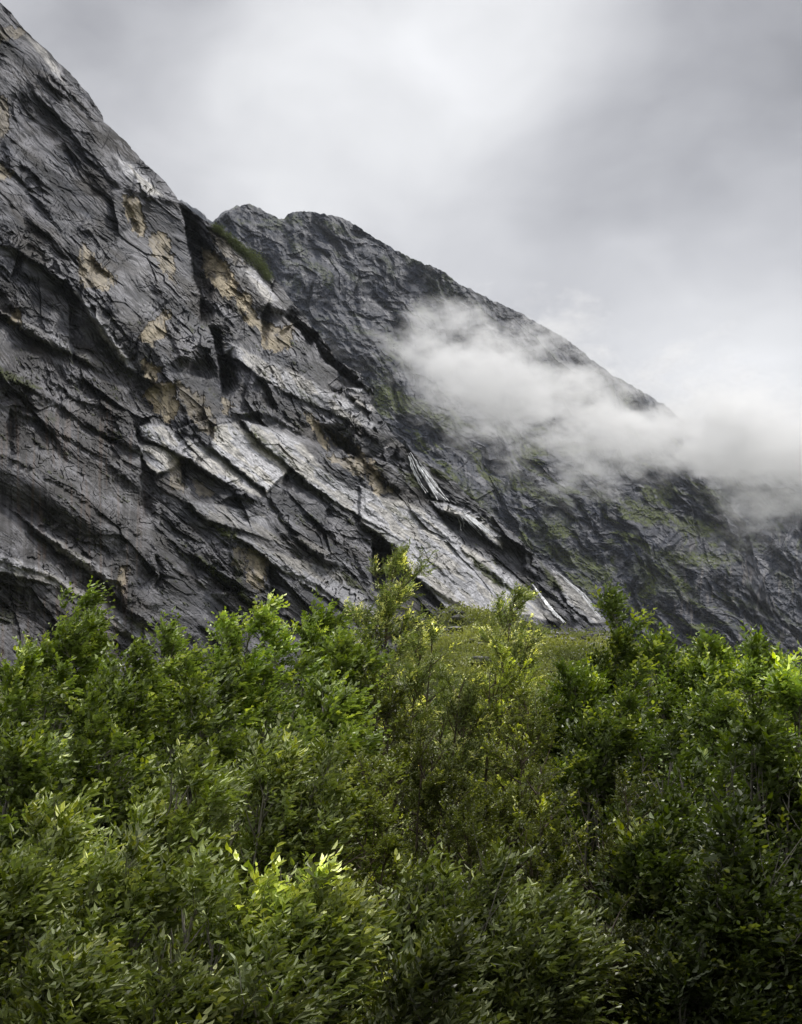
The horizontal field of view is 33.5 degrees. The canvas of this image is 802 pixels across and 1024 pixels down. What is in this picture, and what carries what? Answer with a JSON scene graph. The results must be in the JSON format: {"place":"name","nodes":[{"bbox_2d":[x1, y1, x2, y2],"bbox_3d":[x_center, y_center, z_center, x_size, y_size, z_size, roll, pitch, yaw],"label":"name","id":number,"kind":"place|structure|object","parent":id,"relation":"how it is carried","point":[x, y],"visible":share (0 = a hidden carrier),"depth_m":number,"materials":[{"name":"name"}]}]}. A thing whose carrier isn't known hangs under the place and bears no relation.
{"place":"outdoors","nodes":[
{"label":"outdoors","id":0,"kind":"place"},
{"bbox_2d":[180,199,239,224],"bbox_3d":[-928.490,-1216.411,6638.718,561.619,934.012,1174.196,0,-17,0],"label":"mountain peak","id":1,"kind":"structure","parent":0,"point":[199,213],"depth_m":6687.52,"materials":[{"name":"grey stone"}]},
{"bbox_2d":[0,3,613,689],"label":"cliff","id":2,"kind":"structure","parent":0,"point":[196,431],"depth_m":475.27,"materials":[{"name":"grey stone"}]},
{"bbox_2d":[207,222,274,282],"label":"ridge moss","id":3,"kind":"object","parent":2,"relation":"on","point":[249,254],"visible":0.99,"depth_m":596.43,"materials":[{"name":"green plant"}]},
{"bbox_2d":[408,452,448,500],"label":"waterfall","id":4,"kind":"structure","parent":2,"relation":"on","point":[426,478],"depth_m":613.18,"materials":[{"name":"white liquid"}]},
{"bbox_2d":[458,511,494,540],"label":"rock slab","id":5,"kind":"structure","parent":2,"relation":"on","point":[474,521],"depth_m":628.81,"materials":[{"name":"white stone"}]},
{"bbox_2d":[532,584,565,622],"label":"waterfall","id":6,"kind":"structure","parent":2,"relation":"on","point":[550,607],"depth_m":645.74,"materials":[{"name":"white liquid"}]},
{"bbox_2d":[556,571,602,619],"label":"waterfall","id":7,"kind":"structure","parent":2,"relation":"on","point":[571,584],"depth_m":692.13,"materials":[{"name":"white liquid"}]},
{"bbox_2d":[0,614,800,1016],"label":"hillside","id":8,"kind":"structure","parent":0,"point":[464,622],"depth_m":142.25,"materials":[{"name":"green plant"}]},
{"bbox_2d":[65,598,675,968],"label":"shrub cover","id":9,"kind":"object","parent":8,"relation":"on","point":[552,650],"visible":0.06,"depth_m":145.27,"materials":[{"name":"green plant"}]},
{"bbox_2d":[467,656,491,665],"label":"boulder","id":10,"kind":"object","parent":8,"relation":"on","point":[479,658],"visible":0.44,"depth_m":128.50,"materials":[{"name":"grey stone"}]},
{"bbox_2d":[437,609,609,671],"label":"grass","id":11,"kind":"structure","parent":8,"relation":"on","point":[459,617],"depth_m":160.29,"materials":[{"name":"green plant"}]},
{"bbox_2d":[0,0,801,457],"label":"sky","id":12,"kind":"structure","parent":0,"point":[623,178],"materials":[{"name":"grey"}]},
{"bbox_2d":[214,204,801,677],"bbox_3d":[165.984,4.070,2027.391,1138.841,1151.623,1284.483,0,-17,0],"label":"mountain","id":13,"kind":"structure","parent":0,"point":[552,450],"depth_m":1996.38,"materials":[{"name":"grey stone"}]},
{"bbox_2d":[613,376,718,471],"bbox_3d":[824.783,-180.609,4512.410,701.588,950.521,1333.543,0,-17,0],"label":"cloud","id":14,"kind":"structure","parent":0,"point":[693,451],"depth_m":4389.19,"materials":[{"name":"white"}]},
{"bbox_2d":[692,450,801,645],"bbox_3d":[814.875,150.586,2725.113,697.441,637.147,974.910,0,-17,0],"label":"mountain side","id":15,"kind":"structure","parent":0,"point":[761,491],"depth_m":2662.01,"materials":[{"name":"grey stone"}]},
{"label":"ground","id":16,"kind":"structure","parent":0,"visible":0},
{"bbox_2d":[0,682,48,732],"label":"alder tree","id":17,"kind":"object","parent":16,"relation":"on","point":[35,717],"depth_m":28.71,"materials":[{"name":"green plant"}]},
{"bbox_2d":[0,633,83,814],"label":"aspen tree","id":18,"kind":"object","parent":16,"relation":"on","point":[18,680],"visible":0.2,"depth_m":14.71,"materials":[{"name":"green plant"}]},
{"bbox_2d":[0,818,90,1023],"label":"willow bush","id":19,"kind":"object","parent":16,"relation":"on","point":[30,883],"visible":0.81,"depth_m":8.89,"materials":[{"name":"green plant"}]},
{"bbox_2d":[0,712,95,922],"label":"aspen tree","id":20,"kind":"object","parent":16,"relation":"on","point":[24,758],"visible":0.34,"depth_m":12.68,"materials":[{"name":"green plant"}]},
{"bbox_2d":[2,768,123,989],"bbox_3d":[-2.724,4.468,9.742,1.354,5.165,1.799,12,-21,-34],"label":"willow bush","id":21,"kind":"object","parent":16,"relation":"on","point":[71,832],"visible":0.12,"depth_m":10.20,"materials":[{"name":"green plant"}]},
{"bbox_2d":[2,575,126,785],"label":"aspen tree","id":22,"kind":"object","parent":16,"relation":"on","point":[84,644],"visible":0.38,"depth_m":17.89,"materials":[{"name":"green plant"}]},
{"bbox_2d":[0,902,157,1023],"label":"willow bush","id":23,"kind":"object","parent":16,"relation":"on","point":[77,984],"visible":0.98,"depth_m":8.14,"materials":[{"name":"green plant"}]},
{"bbox_2d":[34,682,181,911],"bbox_3d":[-3.037,4.833,12.974,1.993,6.354,1.624,16,-23,-42],"label":"aspen tree","id":24,"kind":"object","parent":16,"relation":"on","point":[94,719],"visible":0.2,"depth_m":13.49,"materials":[{"name":"green plant"}]},
{"bbox_2d":[59,632,178,805],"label":"aspen tree","id":25,"kind":"object","parent":16,"relation":"on","point":[143,716],"visible":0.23,"depth_m":15.96,"materials":[{"name":"green plant"}]},
{"bbox_2d":[18,795,225,1022],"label":"willow bush","id":26,"kind":"object","parent":16,"relation":"on","point":[121,897],"visible":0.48,"depth_m":9.44,"materials":[{"name":"green plant"}]},
{"bbox_2d":[98,925,245,1023],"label":"willow bush","id":27,"kind":"object","parent":16,"relation":"on","point":[173,997],"visible":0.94,"depth_m":8.11,"materials":[{"name":"green plant"}]},
{"bbox_2d":[107,733,253,958],"bbox_3d":[-2.063,4.581,10.825,1.668,5.584,1.619,0,-17,0],"label":"willow bush","id":28,"kind":"object","parent":16,"relation":"on","point":[177,820],"visible":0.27,"depth_m":11.24,"materials":[{"name":"green plant"}]},
{"bbox_2d":[136,607,241,842],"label":"aspen tree","id":29,"kind":"object","parent":16,"relation":"on","point":[190,662],"visible":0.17,"depth_m":17.23,"materials":[{"name":"green plant"}]},
{"bbox_2d":[142,655,263,933],"bbox_3d":[-2.286,4.925,14.098,1.787,6.841,1.806,12,-21,-35],"label":"aspen tree","id":30,"kind":"object","parent":16,"relation":"on","point":[217,717],"visible":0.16,"depth_m":14.68,"materials":[{"name":"green plant"}]},
{"bbox_2d":[108,818,301,1015],"bbox_3d":[-1.517,4.431,8.791,1.388,4.681,1.459,13,-21,-36],"label":"willow bush","id":31,"kind":"object","parent":16,"relation":"on","point":[200,939],"visible":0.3,"depth_m":9.19,"materials":[{"name":"green plant"}]},
{"bbox_2d":[203,589,328,838],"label":"aspen tree","id":32,"kind":"object","parent":16,"relation":"on","point":[259,697],"visible":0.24,"depth_m":17.89,"materials":[{"name":"green plant"}]},
{"bbox_2d":[195,713,341,965],"bbox_3d":[-1.440,4.717,11.913,1.617,5.959,1.496,-11,-20,32],"label":"willow bush","id":33,"kind":"object","parent":16,"relation":"on","point":[275,776],"visible":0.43,"depth_m":12.37,"materials":[{"name":"green plant"}]},
{"bbox_2d":[232,665,305,777],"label":"alder tree","id":34,"kind":"object","parent":16,"relation":"on","point":[279,695],"visible":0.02,"depth_m":32.75,"materials":[{"name":"green plant"}]},
{"bbox_2d":[210,718,348,940],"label":"aspen tree","id":35,"kind":"object","parent":16,"relation":"on","point":[304,745],"visible":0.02,"depth_m":13.69,"materials":[{"name":"green plant"}]},
{"bbox_2d":[185,904,374,1023],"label":"willow bush","id":36,"kind":"object","parent":16,"relation":"on","point":[250,1011],"visible":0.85,"depth_m":8.35,"materials":[{"name":"green plant"}]},
{"bbox_2d":[200,840,361,1015],"bbox_3d":[-0.831,4.552,8.984,1.446,4.561,1.284,11,-20,-31],"label":"willow bush","id":37,"kind":"object","parent":16,"relation":"on","point":[276,902],"visible":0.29,"depth_m":9.33,"materials":[{"name":"green plant"}]},
{"bbox_2d":[244,722,377,996],"bbox_3d":[-0.941,4.761,11.843,1.480,5.831,1.300,0,-17,0],"label":"willow bush","id":38,"kind":"object","parent":16,"relation":"on","point":[327,773],"visible":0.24,"depth_m":12.31,"materials":[{"name":"green plant"}]},
{"bbox_2d":[273,587,364,754],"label":"aspen tree","id":39,"kind":"object","parent":16,"relation":"on","point":[319,622],"visible":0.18,"depth_m":19.55,"materials":[{"name":"green plant"}]},
{"bbox_2d":[269,791,386,1022],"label":"birch tree","id":40,"kind":"object","parent":16,"relation":"on","point":[343,864],"visible":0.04,"depth_m":12.14,"materials":[{"name":"green plant"}]},
{"bbox_2d":[262,858,396,1023],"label":"willow bush","id":41,"kind":"object","parent":16,"relation":"on","point":[337,950],"visible":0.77,"depth_m":9.19,"materials":[{"name":"green plant"}]},
{"bbox_2d":[284,666,398,1020],"bbox_3d":[-0.911,4.941,14.068,1.814,6.793,1.998,0,-17,0],"label":"aspen tree","id":42,"kind":"object","parent":16,"relation":"on","point":[341,705],"visible":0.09,"depth_m":14.71,"materials":[{"name":"green plant"}]},
{"bbox_2d":[295,615,399,893],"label":"aspen tree","id":43,"kind":"object","parent":16,"relation":"on","point":[342,648],"visible":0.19,"depth_m":18.02,"materials":[{"name":"green plant"}]},
{"bbox_2d":[318,735,420,1020],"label":"birch tree","id":44,"kind":"object","parent":16,"relation":"on","point":[379,809],"visible":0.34,"depth_m":13.47,"materials":[{"name":"green plant"}]},
{"bbox_2d":[348,658,426,1023],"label":"birch tree","id":45,"kind":"object","parent":16,"relation":"on","point":[389,707],"visible":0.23,"depth_m":16.81,"materials":[{"name":"green plant"}]},
{"bbox_2d":[342,537,440,1004],"bbox_3d":[-0.399,5.056,19.722,2.189,9.872,2.373,0,-17,0],"label":"rowan tree","id":46,"kind":"object","parent":16,"relation":"on","point":[388,605],"visible":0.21,"depth_m":20.77,"materials":[{"name":"green plant"}]},
{"bbox_2d":[384,667,455,1011],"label":"alder tree","id":47,"kind":"object","parent":16,"relation":"on","point":[435,703],"visible":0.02,"depth_m":29.47,"materials":[{"name":"green plant"}]},
{"bbox_2d":[367,708,481,1013],"bbox_3d":[0.236,5.354,14.634,1.556,6.333,1.421,-12,-21,35],"label":"birch tree","id":48,"kind":"object","parent":16,"relation":"on","point":[444,779],"visible":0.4,"depth_m":15.26,"materials":[{"name":"green plant"}]},
{"bbox_2d":[347,835,504,1023],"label":"willow bush","id":49,"kind":"object","parent":16,"relation":"on","point":[407,918],"visible":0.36,"depth_m":10.24,"materials":[{"name":"green plant"}]},
{"bbox_2d":[382,618,472,963],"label":"rowan tree","id":50,"kind":"object","parent":16,"relation":"on","point":[425,676],"visible":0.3,"depth_m":19.05,"materials":[{"name":"green plant"}]},
{"bbox_2d":[361,895,521,1023],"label":"willow bush","id":51,"kind":"object","parent":16,"relation":"on","point":[434,972],"visible":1,"depth_m":8.98,"materials":[{"name":"green plant"}]},
{"bbox_2d":[404,655,505,905],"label":"rowan tree","id":52,"kind":"object","parent":16,"relation":"on","point":[465,697],"visible":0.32,"depth_m":17.93,"materials":[{"name":"green plant"}]},
{"bbox_2d":[433,674,493,873],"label":"alder tree","id":53,"kind":"object","parent":16,"relation":"on","point":[487,678],"visible":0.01,"depth_m":30.63,"materials":[{"name":"green plant"}]},
{"bbox_2d":[405,771,542,941],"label":"birch tree","id":54,"kind":"object","parent":16,"relation":"on","point":[456,833],"visible":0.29,"depth_m":12.48,"materials":[{"name":"green plant"}]},
{"bbox_2d":[387,826,598,1023],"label":"willow bush","id":55,"kind":"object","parent":16,"relation":"on","point":[495,868],"visible":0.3,"depth_m":10.23,"materials":[{"name":"green plant"}]},
{"bbox_2d":[457,629,542,864],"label":"birch tree","id":56,"kind":"object","parent":16,"relation":"on","point":[509,674],"visible":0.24,"depth_m":18.42,"materials":[{"name":"green plant"}]},
{"bbox_2d":[458,581,544,893],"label":"rowan tree","id":57,"kind":"object","parent":16,"relation":"on","point":[520,598],"visible":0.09,"depth_m":22.16,"materials":[{"name":"green plant"}]},
{"bbox_2d":[464,620,553,876],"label":"rowan tree","id":58,"kind":"object","parent":16,"relation":"on","point":[518,643],"visible":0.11,"depth_m":20.97,"materials":[{"name":"green plant"}]},
{"bbox_2d":[466,682,580,932],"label":"birch tree","id":59,"kind":"object","parent":16,"relation":"on","point":[519,742],"visible":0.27,"depth_m":15.22,"materials":[{"name":"green plant"}]},
{"bbox_2d":[458,720,599,941],"bbox_3d":[1.219,5.034,13.006,1.558,5.990,1.417,0,-17,0],"label":"birch tree","id":60,"kind":"object","parent":16,"relation":"on","point":[518,820],"visible":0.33,"depth_m":13.51,"materials":[{"name":"green plant"}]},
{"bbox_2d":[492,827,599,1013],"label":"birch tree","id":61,"kind":"object","parent":16,"relation":"on","point":[538,865],"visible":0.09,"depth_m":11.80,"materials":[{"name":"green plant"}]},
{"bbox_2d":[529,689,574,796],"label":"alder tree","id":62,"kind":"object","parent":16,"relation":"on","point":[540,719],"visible":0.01,"depth_m":31.73,"materials":[{"name":"green plant"}]},
{"bbox_2d":[467,871,640,1023],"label":"willow bush","id":63,"kind":"object","parent":16,"relation":"on","point":[555,975],"visible":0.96,"depth_m":9.75,"materials":[{"name":"green plant"}]},
{"bbox_2d":[507,656,615,879],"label":"alder tree","id":64,"kind":"object","parent":16,"relation":"on","point":[584,689],"visible":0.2,"depth_m":18.25,"materials":[{"name":"green plant"}]},
{"bbox_2d":[513,709,664,906],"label":"alder tree","id":65,"kind":"object","parent":16,"relation":"on","point":[598,748],"visible":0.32,"depth_m":14.55,"materials":[{"name":"green plant"}]},
{"bbox_2d":[566,578,659,804],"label":"alder tree","id":66,"kind":"object","parent":16,"relation":"on","point":[622,650],"visible":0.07,"depth_m":19.78,"materials":[{"name":"green plant"}]},
{"bbox_2d":[568,870,677,1023],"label":"birch tree","id":67,"kind":"object","parent":16,"relation":"on","point":[626,978],"visible":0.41,"depth_m":10.82,"materials":[{"name":"green plant"}]},
{"bbox_2d":[566,651,692,906],"bbox_3d":[2.814,5.252,15.890,1.765,7.263,1.681,-8,-19,23],"label":"alder tree","id":68,"kind":"object","parent":16,"relation":"on","point":[625,705],"visible":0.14,"depth_m":16.66,"materials":[{"name":"green plant"}]},
{"bbox_2d":[554,755,704,945],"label":"birch tree","id":69,"kind":"object","parent":16,"relation":"on","point":[626,823],"visible":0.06,"depth_m":12.64,"materials":[{"name":"green plant"}]},
{"bbox_2d":[571,786,716,1022],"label":"alder tree","id":70,"kind":"object","parent":16,"relation":"on","point":[641,855],"visible":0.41,"depth_m":11.77,"materials":[{"name":"green plant"}]},
{"bbox_2d":[614,622,703,795],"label":"alder tree","id":71,"kind":"object","parent":16,"relation":"on","point":[666,657],"visible":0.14,"depth_m":19.09,"materials":[{"name":"green plant"}]},
{"bbox_2d":[587,719,743,929],"bbox_3d":[2.705,5.061,13.220,1.882,6.065,1.603,0,-17,0],"label":"alder tree","id":72,"kind":"object","parent":16,"relation":"on","point":[679,740],"visible":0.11,"depth_m":13.89,"materials":[{"name":"green plant"}]},
{"bbox_2d":[636,669,696,784],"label":"alder tree","id":73,"kind":"object","parent":16,"relation":"on","point":[649,684],"visible":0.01,"depth_m":32.40,"materials":[{"name":"green plant"}]},
{"bbox_2d":[611,914,797,1023],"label":"alder tree","id":74,"kind":"object","parent":16,"relation":"on","point":[694,986],"visible":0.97,"depth_m":10.35,"materials":[{"name":"green plant"}]},
{"bbox_2d":[649,642,762,877],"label":"alder tree","id":75,"kind":"object","parent":16,"relation":"on","point":[714,709],"visible":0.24,"depth_m":15.51,"materials":[{"name":"green plant"}]},
{"bbox_2d":[669,623,750,810],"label":"alder tree","id":76,"kind":"object","parent":16,"relation":"on","point":[715,648],"visible":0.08,"depth_m":18.43,"materials":[{"name":"green plant"}]},
{"bbox_2d":[661,787,801,1023],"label":"alder tree","id":77,"kind":"object","parent":16,"relation":"on","point":[731,893],"visible":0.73,"depth_m":10.70,"materials":[{"name":"green plant"}]},
{"bbox_2d":[711,645,758,743],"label":"alder tree","id":78,"kind":"object","parent":16,"relation":"on","point":[739,682],"depth_m":33.10,"materials":[{"name":"green plant"}]},
{"bbox_2d":[675,690,801,916],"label":"alder tree","id":79,"kind":"object","parent":16,"relation":"on","point":[767,765],"visible":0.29,"depth_m":12.81,"materials":[{"name":"green plant"}]},
{"bbox_2d":[715,620,800,801],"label":"alder tree","id":80,"kind":"object","parent":16,"relation":"on","point":[755,647],"visible":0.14,"depth_m":17.91,"materials":[{"name":"green plant"}]},
{"bbox_2d":[733,744,801,992],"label":"alder tree","id":81,"kind":"object","parent":16,"relation":"on","point":[792,804],"visible":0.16,"depth_m":12.83,"materials":[{"name":"green plant"}]},
{"bbox_2d":[743,903,801,1023],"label":"alder tree","id":82,"kind":"object","parent":16,"relation":"on","point":[796,1013],"visible":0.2,"depth_m":10.64,"materials":[{"name":"green plant"}]},
{"bbox_2d":[746,640,801,874],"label":"alder tree","id":83,"kind":"object","parent":16,"relation":"on","point":[786,681],"visible":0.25,"depth_m":15.61,"materials":[{"name":"green plant"}]}
]}

